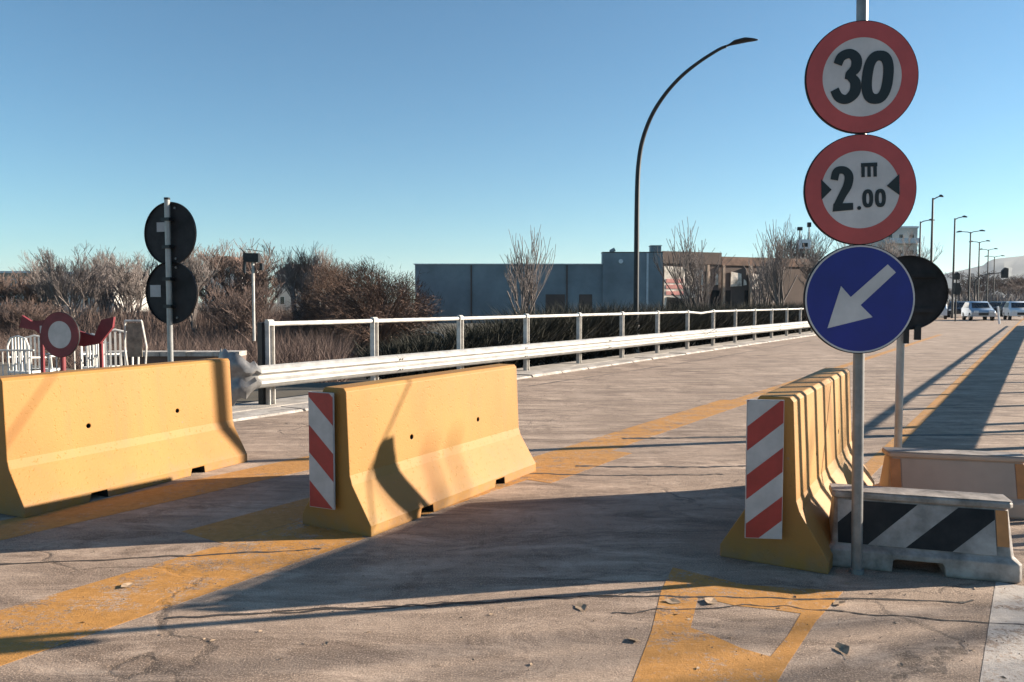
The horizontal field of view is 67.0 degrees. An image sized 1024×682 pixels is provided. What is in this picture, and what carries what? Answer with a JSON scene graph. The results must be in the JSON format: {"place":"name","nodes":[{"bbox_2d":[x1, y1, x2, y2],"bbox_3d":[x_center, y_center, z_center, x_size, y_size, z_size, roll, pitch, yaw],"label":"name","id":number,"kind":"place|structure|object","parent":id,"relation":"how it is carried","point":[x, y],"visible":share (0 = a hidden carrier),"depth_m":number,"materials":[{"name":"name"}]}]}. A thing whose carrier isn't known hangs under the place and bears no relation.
{"place":"outdoors","nodes":[
{"label":"outdoors","id":0,"kind":"place"},
{"bbox_2d":[0,303,956,403],"bbox_3d":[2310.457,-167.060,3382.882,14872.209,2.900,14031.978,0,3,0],"label":"ground","id":1,"kind":"structure","parent":0,"point":[286,391],"depth_m":15.86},
{"bbox_2d":[0,271,40,309],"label":"apartment building","id":2,"kind":"structure","parent":1,"relation":"on","point":[10,274],"depth_m":134.62,"materials":[{"name":"grey concrete"}]},
{"bbox_2d":[0,267,64,317],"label":"bare tree","id":3,"kind":"object","parent":1,"relation":"on","point":[26,292],"visible":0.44,"depth_m":70.73,"materials":[{"name":"brown plant"}]},
{"bbox_2d":[0,295,80,346],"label":"bare tree","id":4,"kind":"object","parent":1,"relation":"on","point":[31,312],"visible":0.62,"depth_m":47.15,"materials":[{"name":"brown plant"}]},
{"bbox_2d":[14,251,69,314],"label":"bare tree","id":5,"kind":"object","parent":1,"relation":"on","point":[37,287],"visible":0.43,"depth_m":66.64,"materials":[{"name":"brown plant"}]},
{"bbox_2d":[28,243,114,318],"bbox_3d":[-35.705,-3.275,63.748,6.092,9.882,5.947,2,4,39],"label":"bare tree","id":6,"kind":"object","parent":1,"relation":"on","point":[55,283],"visible":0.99,"depth_m":62.62,"materials":[{"name":"brown plant"}]},
{"bbox_2d":[62,256,118,320],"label":"bare tree","id":7,"kind":"object","parent":1,"relation":"on","point":[86,300],"visible":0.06,"depth_m":78.93,"materials":[{"name":"brown plant"}]},
{"bbox_2d":[51,272,147,311],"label":"apartment building","id":8,"kind":"structure","parent":1,"relation":"on","point":[144,299],"depth_m":127.88,"materials":[{"name":"white concrete"}]},
{"bbox_2d":[73,251,128,319],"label":"bare tree","id":9,"kind":"object","parent":1,"relation":"on","point":[105,302],"visible":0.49,"depth_m":70.20,"materials":[{"name":"brown plant"}]},
{"bbox_2d":[83,245,151,318],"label":"bare tree","id":10,"kind":"object","parent":1,"relation":"on","point":[102,261],"visible":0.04,"depth_m":80.22,"materials":[{"name":"brown plant"}]},
{"bbox_2d":[101,249,150,322],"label":"bare tree","id":11,"kind":"object","parent":1,"relation":"on","point":[130,286],"visible":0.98,"depth_m":65.32,"materials":[{"name":"brown plant"}]},
{"bbox_2d":[124,320,147,364],"bbox_3d":[-5.533,0.335,11.380,0.351,1.299,0.133,0,3,0],"label":"trestle frame","id":12,"kind":"object","parent":1,"relation":"on","point":[134,338],"visible":0.73,"depth_m":11.33,"materials":[{"name":"white paint"}]},
{"bbox_2d":[131,254,193,289],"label":"bare tree","id":13,"kind":"object","parent":1,"relation":"on","point":[151,266],"visible":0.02,"depth_m":76.26,"materials":[{"name":"brown plant"}]},
{"bbox_2d":[82,350,246,366],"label":"wall","id":14,"kind":"structure","parent":1,"relation":"on","point":[162,356],"depth_m":14.03,"materials":[{"name":"concrete"}]},
{"bbox_2d":[0,322,367,382],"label":"bramble scrub","id":15,"kind":"object","parent":1,"relation":"on","point":[298,349],"visible":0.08,"depth_m":43.18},
{"bbox_2d":[154,238,234,337],"bbox_3d":[-24.838,-3.240,60.406,5.578,10.122,4.232,1,3,24],"label":"bare tree","id":16,"kind":"object","parent":1,"relation":"on","point":[196,267],"visible":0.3,"depth_m":59.70,"materials":[{"name":"brown plant"}]},
{"bbox_2d":[0,299,420,357],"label":"scrub thicket","id":17,"kind":"object","parent":1,"relation":"on","point":[96,318],"visible":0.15,"depth_m":60.81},
{"bbox_2d":[195,274,260,337],"bbox_3d":[-21.320,-1.617,58.120,4.825,6.947,4.702,3,4,44],"label":"bare tree","id":18,"kind":"object","parent":1,"relation":"on","point":[214,311],"visible":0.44,"depth_m":57.43,"materials":[{"name":"brown plant"}]},
{"bbox_2d":[205,256,261,310],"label":"apartment building","id":19,"kind":"structure","parent":1,"relation":"on","point":[232,278],"depth_m":149.60,"materials":[{"name":"concrete"}]},
{"bbox_2d":[204,266,264,305],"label":"bare tree","id":20,"kind":"object","parent":1,"relation":"on","point":[214,297],"visible":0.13,"depth_m":80.84,"materials":[{"name":"brown plant"}]},
{"bbox_2d":[192,238,284,308],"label":"bare tree","id":21,"kind":"object","parent":1,"relation":"on","point":[233,261],"visible":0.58,"depth_m":72.61,"materials":[{"name":"brown plant"}]},
{"bbox_2d":[209,281,283,346],"bbox_3d":[-17.251,-0.891,50.175,4.792,6.262,6.317,-1,3,-26],"label":"bare tree","id":22,"kind":"object","parent":1,"relation":"on","point":[244,316],"visible":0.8,"depth_m":49.29,"materials":[{"name":"brown plant"}]},
{"bbox_2d":[240,248,263,340],"bbox_3d":[-11.086,-1.990,32.942,0.981,3.965,0.300,0,3,0],"label":"post lamp","id":23,"kind":"object","parent":1,"relation":"on","point":[252,258],"visible":1,"depth_m":32.84,"materials":[{"name":"metal"}]},
{"bbox_2d":[234,257,290,315],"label":"bare tree","id":24,"kind":"object","parent":1,"relation":"on","point":[256,281],"visible":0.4,"depth_m":73.66,"materials":[{"name":"brown plant"}]},
{"bbox_2d":[257,242,324,320],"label":"bare tree","id":25,"kind":"object","parent":1,"relation":"on","point":[292,270],"visible":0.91,"depth_m":67.52,"materials":[{"name":"brown plant"}]},
{"bbox_2d":[274,264,318,309],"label":"apartment building","id":26,"kind":"structure","parent":1,"relation":"on","point":[283,298],"depth_m":159.75,"materials":[{"name":"paint"}]},
{"bbox_2d":[287,247,343,314],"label":"bare tree","id":27,"kind":"object","parent":1,"relation":"on","point":[326,259],"visible":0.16,"depth_m":75.68,"materials":[{"name":"brown plant"}]},
{"bbox_2d":[325,256,361,294],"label":"bare tree","id":28,"kind":"object","parent":1,"relation":"on","point":[342,270],"visible":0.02,"depth_m":82.80,"materials":[{"name":"brown plant"}]},
{"bbox_2d":[282,256,411,354],"bbox_3d":[-12.750,-2.426,59.986,10.855,8.425,10.517,1,3,18],"label":"brown leaved tree","id":29,"kind":"object","parent":1,"relation":"on","point":[330,276],"visible":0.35,"depth_m":58.66,"materials":[{"name":"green plant"}]},
{"bbox_2d":[308,256,445,348],"bbox_3d":[-9.501,-2.178,55.925,10.746,8.331,11.091,-1,3,-25],"label":"brown leaved tree","id":30,"kind":"object","parent":1,"relation":"on","point":[372,294],"visible":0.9,"depth_m":55.20,"materials":[{"name":"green plant"}]},
{"bbox_2d":[232,333,815,421],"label":"kerb","id":31,"kind":"structure","parent":1,"relation":"on","point":[265,412],"depth_m":17.64,"materials":[{"name":"concrete"}]},
{"bbox_2d":[501,225,555,318],"bbox_3d":[0.961,-2.356,47.164,3.426,9.785,3.897,0,3,0],"label":"pollarded tree","id":32,"kind":"object","parent":1,"relation":"on","point":[526,291],"visible":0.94,"depth_m":47.23,"materials":[{"name":"brown plant"}]},
{"bbox_2d":[414,245,662,322],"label":"grey blue building","id":33,"kind":"structure","parent":1,"relation":"on","point":[464,290],"depth_m":59.83,"materials":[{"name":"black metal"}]},
{"bbox_2d":[546,294,564,313],"bbox_3d":[3.350,-2.489,59.925,1.500,2.250,0.048,0,3,0],"label":"door","id":34,"kind":"structure","parent":33,"relation":"in","point":[552,298],"depth_m":59.87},
{"bbox_2d":[579,294,591,309],"bbox_3d":[5.700,-2.489,59.925,1.000,2.250,0.048,0,3,0],"label":"door","id":35,"kind":"structure","parent":33,"relation":"in","point":[583,298],"depth_m":59.86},
{"bbox_2d":[343,299,810,379],"bbox_3d":[7.617,-0.694,30.596,6.335,2.046,38.514,2,4,36],"label":"dark hedge","id":36,"kind":"object","parent":1,"relation":"on","point":[541,330],"visible":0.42,"depth_m":21.15,"materials":[{"name":"plant"}]},
{"bbox_2d":[652,217,734,343],"bbox_3d":[11.545,-2.840,51.128,5.056,10.459,3.750,-2,3,-32],"label":"pollarded tree","id":37,"kind":"object","parent":1,"relation":"on","point":[698,292],"visible":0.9,"depth_m":50.96,"materials":[{"name":"brown plant"}]},
{"bbox_2d":[632,37,757,353],"bbox_3d":[5.311,-3.493,22.861,3.756,10.180,0.300,2,3,34],"label":"street lamp","id":38,"kind":"object","parent":1,"relation":"on","point":[637,182],"visible":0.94,"depth_m":23.70,"materials":[{"name":"black metal"}]},
{"bbox_2d":[662,251,808,308],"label":"brown shop building","id":39,"kind":"structure","parent":1,"relation":"on","point":[733,280],"depth_m":62.37,"materials":[{"name":"concrete"}]},
{"bbox_2d":[743,232,794,306],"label":"pollarded tree","id":40,"kind":"object","parent":1,"relation":"on","point":[762,296],"visible":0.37,"depth_m":55.12,"materials":[{"name":"brown plant"}]},
{"bbox_2d":[754,219,798,304],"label":"pollarded tree","id":41,"kind":"object","parent":1,"relation":"on","point":[774,277],"visible":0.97,"depth_m":49.63,"materials":[{"name":"brown plant"}]},
{"bbox_2d":[797,222,810,258],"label":"antenna mast","id":42,"kind":"object","parent":1,"relation":"on","point":[807,243],"visible":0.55,"depth_m":67.38,"materials":[{"name":"metal"}]},
{"bbox_2d":[775,222,833,275],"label":"bare tree","id":43,"kind":"object","parent":1,"relation":"on","point":[801,254],"visible":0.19,"depth_m":68.58,"materials":[{"name":"brown plant"}]},
{"bbox_2d":[794,241,877,286],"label":"bare tree","id":44,"kind":"object","parent":1,"relation":"on","point":[809,265],"visible":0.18,"depth_m":63.03,"materials":[{"name":"brown plant"}]},
{"bbox_2d":[866,226,918,255],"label":"apartment building","id":45,"kind":"structure","parent":1,"relation":"on","point":[900,232],"depth_m":149.14,"materials":[{"name":"white concrete"}]},
{"bbox_2d":[878,231,942,261],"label":"bare tree","id":46,"kind":"object","parent":1,"relation":"on","point":[894,253],"visible":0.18,"depth_m":88.03,"materials":[{"name":"brown plant"}]},
{"bbox_2d":[919,219,934,256],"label":"street lamp","id":47,"kind":"object","parent":1,"relation":"on","point":[920,237],"visible":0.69,"depth_m":75.56,"materials":[{"name":"black metal"}]},
{"bbox_2d":[948,279,995,300],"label":"bare tree","id":48,"kind":"object","parent":1,"relation":"on","point":[971,291],"visible":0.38,"depth_m":168.35,"materials":[{"name":"brown plant"}]},
{"bbox_2d":[944,270,1023,295],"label":"bare tree","id":49,"kind":"object","parent":1,"relation":"on","point":[962,275],"visible":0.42,"depth_m":189.71,"materials":[{"name":"brown plant"}]},
{"bbox_2d":[947,286,1023,312],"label":"scrub","id":50,"kind":"object","parent":1,"relation":"on","point":[1007,297],"visible":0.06,"depth_m":121.72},
{"bbox_2d":[980,276,1023,299],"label":"bare tree","id":51,"kind":"object","parent":1,"relation":"on","point":[1002,284],"visible":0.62,"depth_m":178.38,"materials":[{"name":"brown plant"}]},
{"bbox_2d":[995,279,1023,299],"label":"bare tree","id":52,"kind":"object","parent":1,"relation":"on","point":[1010,289],"visible":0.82,"depth_m":160.05,"materials":[{"name":"brown plant"}]},
{"bbox_2d":[0,313,1023,681],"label":"road","id":53,"kind":"structure","parent":0,"point":[666,501],"depth_m":4.54,"materials":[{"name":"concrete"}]},
{"bbox_2d":[0,358,246,517],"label":"concrete barrier","id":54,"kind":"object","parent":53,"relation":"on","point":[68,438],"visible":1,"depth_m":6.32,"materials":[{"name":"yellow paint"}]},
{"bbox_2d":[0,456,308,539],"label":"yellow line","id":55,"kind":"object","parent":53,"relation":"on","point":[21,526],"visible":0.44,"depth_m":6.11,"materials":[{"name":"paint"}]},
{"bbox_2d":[164,197,173,361],"bbox_3d":[-3.275,-0.092,7.405,0.056,2.540,0.056,0,3,0],"label":"sign pole","id":56,"kind":"object","parent":53,"relation":"on","point":[168,283],"visible":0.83,"depth_m":7.36,"materials":[{"name":"metal"}]},
{"bbox_2d":[144,202,196,264],"bbox_3d":[-3.276,-1.026,7.368,0.600,0.600,0.077,1,3,18],"label":"back of sign","id":57,"kind":"object","parent":56,"relation":"attached to","point":[183,232],"visible":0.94,"depth_m":7.38,"materials":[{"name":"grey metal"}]},
{"bbox_2d":[145,261,197,323],"bbox_3d":[-3.276,-0.462,7.396,0.600,0.600,0.077,1,3,18],"label":"back of sign","id":58,"kind":"object","parent":56,"relation":"attached to","point":[184,293],"visible":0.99,"depth_m":7.41,"materials":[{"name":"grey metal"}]},
{"bbox_2d":[182,451,630,543],"bbox_3d":[-0.501,1.220,6.585,1.330,0.001,4.200,2,3,34],"label":"yellow smear","id":59,"kind":"object","parent":53,"relation":"on","point":[236,528],"visible":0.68,"depth_m":5.57,"materials":[{"name":"paint"}]},
{"bbox_2d":[303,364,535,536],"bbox_3d":[-0.640,0.752,6.198,0.620,0.975,2.367,2,3,30],"label":"concrete barrier","id":60,"kind":"object","parent":53,"relation":"on","point":[387,454],"visible":1,"depth_m":5.68,"materials":[{"name":"yellow paint"}]},
{"bbox_2d":[0,335,939,665],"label":"yellow line","id":61,"kind":"object","parent":53,"relation":"on","point":[38,625],"visible":0.94,"depth_m":4.40,"materials":[{"name":"paint"}]},
{"bbox_2d":[7,346,1019,680],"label":"road grit","id":62,"kind":"object","parent":53,"relation":"on","point":[509,590],"visible":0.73,"depth_m":4.10,"materials":[{"name":"gravel"}]},
{"bbox_2d":[70,378,1007,678],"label":"leaf crumbs","id":63,"kind":"object","parent":53,"relation":"on","point":[532,664],"visible":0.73,"depth_m":3.64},
{"bbox_2d":[575,602,586,612],"bbox_3d":[0.358,1.346,3.910,0.058,0.010,0.122,-2,3,-32],"label":"fallen leaf","id":64,"kind":"object","parent":53,"relation":"on","point":[580,606],"visible":1,"depth_m":3.93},
{"bbox_2d":[705,595,716,603],"bbox_3d":[1.033,1.340,4.018,0.064,0.011,0.136,1,3,12],"label":"fallen leaf","id":65,"kind":"object","parent":53,"relation":"on","point":[712,600],"visible":1,"depth_m":4.01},
{"bbox_2d":[632,567,842,681],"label":"yellow box marking","id":66,"kind":"object","parent":53,"relation":"on","point":[683,652],"visible":1,"depth_m":3.56,"materials":[{"name":"paint"}]},
{"bbox_2d":[664,598,682,603],"bbox_3d":[0.843,1.342,3.993,0.112,0.011,0.053,0,3,-4],"label":"fallen leaf","id":67,"kind":"object","parent":66,"relation":"on","point":[672,600],"visible":1,"depth_m":4.00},
{"bbox_2d":[720,367,873,573],"bbox_3d":[2.090,0.777,5.460,0.620,1.000,2.443,2,3,31],"label":"concrete barrier","id":68,"kind":"object","parent":53,"relation":"on","point":[798,448],"visible":0.91,"depth_m":4.54,"materials":[{"name":"yellow paint"}]},
{"bbox_2d":[835,642,849,656],"bbox_3d":[1.465,1.367,3.428,0.062,0.016,0.131,1,3,18],"label":"fallen leaf","id":69,"kind":"object","parent":53,"relation":"on","point":[841,648],"visible":1,"depth_m":3.45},
{"bbox_2d":[849,0,867,574],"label":"sign pole","id":70,"kind":"object","parent":53,"relation":"on","point":[855,568],"visible":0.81,"depth_m":4.38,"materials":[{"name":"grey metal"}]},
{"bbox_2d":[803,245,915,353],"bbox_3d":[1.915,-0.232,4.304,0.600,0.600,0.110,0,2,3],"label":"direction sign","id":71,"kind":"object","parent":70,"relation":"attached to","point":[859,299],"visible":1,"depth_m":4.25,"materials":[{"name":"blue metal"}]},
{"bbox_2d":[803,134,916,244],"bbox_3d":[1.905,-0.829,4.273,0.600,0.600,0.111,-2,3,3],"label":"width limit sign","id":72,"kind":"object","parent":70,"relation":"attached to","point":[859,189],"visible":1,"depth_m":4.22,"materials":[{"name":"grey metal"}]},
{"bbox_2d":[804,20,918,133],"bbox_3d":[1.900,-1.434,4.243,0.600,0.600,0.111,2,4,3],"label":"speed limit sign","id":73,"kind":"object","parent":70,"relation":"attached to","point":[861,76],"visible":1,"depth_m":4.19,"materials":[{"name":"grey metal"}]},
{"bbox_2d":[894,334,904,447],"bbox_3d":[3.190,0.271,6.362,0.099,1.920,0.099,0,3,0],"label":"sign pole","id":74,"kind":"object","parent":53,"relation":"on","point":[899,384],"visible":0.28,"depth_m":6.35,"materials":[{"name":"metal"}]},
{"bbox_2d":[897,255,948,343],"bbox_3d":[3.203,-0.335,6.252,0.600,0.710,0.032,0,3,9],"label":"back of sign","id":75,"kind":"object","parent":74,"relation":"attached to","point":[928,277],"visible":0.57,"depth_m":6.24,"materials":[{"name":"black metal"}]},
{"bbox_2d":[829,483,1021,583],"bbox_3d":[2.393,1.106,4.589,1.000,0.430,0.434,1,3,17],"label":"plastic barrier","id":76,"kind":"object","parent":53,"relation":"on","point":[959,534],"visible":0.83,"depth_m":4.44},
{"bbox_2d":[930,195,943,261],"bbox_3d":[32.649,-6.287,59.589,0.824,9.870,0.280,2,3,34],"label":"street lamp","id":77,"kind":"object","parent":53,"relation":"on","point":[931,244],"visible":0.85,"depth_m":59.60,"materials":[{"name":"black metal"}]},
{"bbox_2d":[940,304,946,318],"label":"oncoming van","id":78,"kind":"object","parent":53,"relation":"on","point":[944,312],"visible":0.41,"depth_m":69.52,"materials":[{"name":"white paint"}]},
{"bbox_2d":[865,318,1023,475],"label":"yellow line","id":79,"kind":"object","parent":53,"relation":"on","point":[873,464],"visible":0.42,"depth_m":10.96,"materials":[{"name":"paint"}]},
{"bbox_2d":[874,447,1023,518],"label":"plastic barrier","id":80,"kind":"object","parent":53,"relation":"on","point":[992,472],"visible":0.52,"depth_m":5.69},
{"bbox_2d":[953,272,961,320],"bbox_3d":[35.617,-3.490,61.903,0.530,4.050,0.300,0,3,0],"label":"traffic light","id":81,"kind":"object","parent":53,"relation":"on","point":[957,288],"visible":0.85,"depth_m":61.74,"materials":[{"name":"black metal"}]},
{"bbox_2d":[947,301,967,316],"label":"oncoming car","id":82,"kind":"object","parent":53,"relation":"on","point":[960,304],"visible":0.51,"depth_m":78.95,"materials":[{"name":"paint"}]},
{"bbox_2d":[951,215,966,317],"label":"street lamp","id":83,"kind":"object","parent":53,"relation":"on","point":[952,298],"visible":0.88,"depth_m":73.67,"materials":[{"name":"black metal"}]},
{"bbox_2d":[956,230,984,300],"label":"street lamp","id":84,"kind":"object","parent":53,"relation":"on","point":[969,262],"visible":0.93,"depth_m":88.13,"materials":[{"name":"black metal"}]},
{"bbox_2d":[961,301,995,320],"bbox_3d":[39.727,-2.576,65.928,1.800,1.619,4.295,1,3,20],"label":"oncoming car","id":85,"kind":"object","parent":53,"relation":"on","point":[972,309],"visible":0.99,"depth_m":64.96,"materials":[{"name":"silver metal"}]},
{"bbox_2d":[969,240,989,300],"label":"street lamp","id":86,"kind":"object","parent":53,"relation":"on","point":[978,268],"visible":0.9,"depth_m":102.60,"materials":[{"name":"black metal"}]},
{"bbox_2d":[980,248,996,301],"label":"street lamp","id":87,"kind":"object","parent":53,"relation":"on","point":[987,273],"visible":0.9,"depth_m":117.60,"materials":[{"name":"black metal"}]},
{"bbox_2d":[974,268,1008,300],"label":"traffic light","id":88,"kind":"object","parent":53,"relation":"on","point":[1004,272],"visible":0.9,"depth_m":89.67,"materials":[{"name":"black metal"}]},
{"bbox_2d":[984,255,1003,298],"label":"street lamp","id":89,"kind":"object","parent":53,"relation":"on","point":[994,272],"visible":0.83,"depth_m":135.61,"materials":[{"name":"black metal"}]},
{"bbox_2d":[989,302,1001,311],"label":"oncoming car","id":90,"kind":"object","parent":53,"relation":"on","point":[994,305],"visible":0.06,"depth_m":91.17,"materials":[{"name":"paint"}]},
{"bbox_2d":[980,582,1023,681],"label":"white line","id":91,"kind":"object","parent":53,"relation":"on","point":[1007,662],"visible":1,"depth_m":3.56,"materials":[{"name":"paint"}]},
{"bbox_2d":[1000,301,1020,316],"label":"oncoming car","id":92,"kind":"object","parent":53,"relation":"on","point":[1001,307],"visible":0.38,"depth_m":83.51,"materials":[{"name":"paint"}]},
{"bbox_2d":[1003,301,1023,319],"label":"oncoming car","id":93,"kind":"object","parent":53,"relation":"on","point":[1012,308],"visible":1,"depth_m":67.18,"materials":[{"name":"white paint"}]},
{"bbox_2d":[0,0,1023,302],"label":"sky","id":94,"kind":"structure","parent":0,"point":[395,134],"materials":[{"name":"blue"}]},
{"bbox_2d":[232,331,813,412],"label":"footway","id":95,"kind":"structure","parent":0,"point":[248,406],"depth_m":18.98,"materials":[{"name":"concrete"}]},
{"bbox_2d":[218,321,809,406],"bbox_3d":[5.856,-0.319,25.641,0.754,1.330,35.370,2,3,34],"label":"guard rail","id":96,"kind":"object","parent":95,"relation":"on","point":[247,378],"visible":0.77,"depth_m":13.97,"materials":[{"name":"metal"}]},
{"bbox_2d":[264,307,812,404],"bbox_3d":[6.466,-0.420,26.349,0.200,1.290,36.000,2,3,34],"label":"bridge railing","id":97,"kind":"object","parent":95,"relation":"on","point":[269,324],"visible":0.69,"depth_m":15.74,"materials":[{"name":"metal"}]},
{"bbox_2d":[944,255,1023,301],"bbox_3d":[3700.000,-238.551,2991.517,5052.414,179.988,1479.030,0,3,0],"label":"hill","id":98,"kind":"structure","parent":0,"point":[1015,265],"depth_m":2724.16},
{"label":"side road","id":99,"kind":"structure","parent":0,"visible":0},
{"bbox_2d":[0,349,33,375],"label":"picket rail","id":100,"kind":"object","parent":99,"relation":"on","point":[14,350],"visible":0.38,"depth_m":11.42,"materials":[{"name":"white paint"}]},
{"bbox_2d":[6,335,52,374],"bbox_3d":[-7.756,0.414,12.437,0.513,1.037,0.533,1,3,15],"label":"garden chair","id":101,"kind":"object","parent":99,"relation":"on","point":[21,354],"visible":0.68,"depth_m":12.23,"materials":[{"name":"white plastic"}]},
{"bbox_2d":[20,335,59,373],"bbox_3d":[-7.699,0.404,12.636,0.513,1.037,0.533,-1,3,-10],"label":"garden chair","id":102,"kind":"object","parent":99,"relation":"on","point":[35,364],"visible":0.41,"depth_m":12.42,"materials":[{"name":"white plastic"}]},
{"bbox_2d":[45,353,57,371],"bbox_3d":[-6.798,0.589,11.444,0.324,0.814,0.027,0,3,0],"label":"picket rail","id":103,"kind":"object","parent":99,"relation":"on","point":[48,354],"visible":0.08,"depth_m":11.42,"materials":[{"name":"white paint"}]},
{"bbox_2d":[60,357,65,370],"bbox_3d":[-5.960,0.469,10.277,0.069,1.150,0.069,0,3,0],"label":"sign pole","id":104,"kind":"object","parent":99,"relation":"on","point":[62,363],"visible":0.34,"depth_m":10.24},
{"bbox_2d":[41,312,79,356],"bbox_3d":[-5.968,-0.083,10.217,0.600,0.600,0.023,1,3,13],"label":"no vehicles sign","id":105,"kind":"object","parent":104,"relation":"attached to","point":[60,334],"visible":1,"depth_m":10.20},
{"bbox_2d":[19,315,115,372],"bbox_3d":[-6.020,0.342,10.523,1.280,1.380,0.096,0,3,0],"label":"red barrier board","id":106,"kind":"object","parent":99,"relation":"on","point":[105,328],"visible":0.51,"depth_m":10.46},
{"bbox_2d":[74,342,108,369],"bbox_3d":[-6.325,0.499,11.640,0.522,0.974,0.027,0,3,0],"label":"picket rail","id":107,"kind":"object","parent":99,"relation":"on","point":[88,357],"visible":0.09,"depth_m":11.62,"materials":[{"name":"white paint"}]},
{"bbox_2d":[82,333,119,368],"bbox_3d":[-7.028,0.374,13.236,0.513,1.037,0.533,1,3,10],"label":"garden chair","id":108,"kind":"object","parent":99,"relation":"on","point":[96,361],"visible":0.26,"depth_m":13.04,"materials":[{"name":"white plastic"}]},
{"bbox_2d":[96,329,139,367],"bbox_3d":[-6.030,0.383,11.834,0.574,1.162,0.597,-1,3,-20],"label":"garden chair","id":109,"kind":"object","parent":99,"relation":"on","point":[120,353],"visible":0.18,"depth_m":11.60,"materials":[{"name":"white plastic"}]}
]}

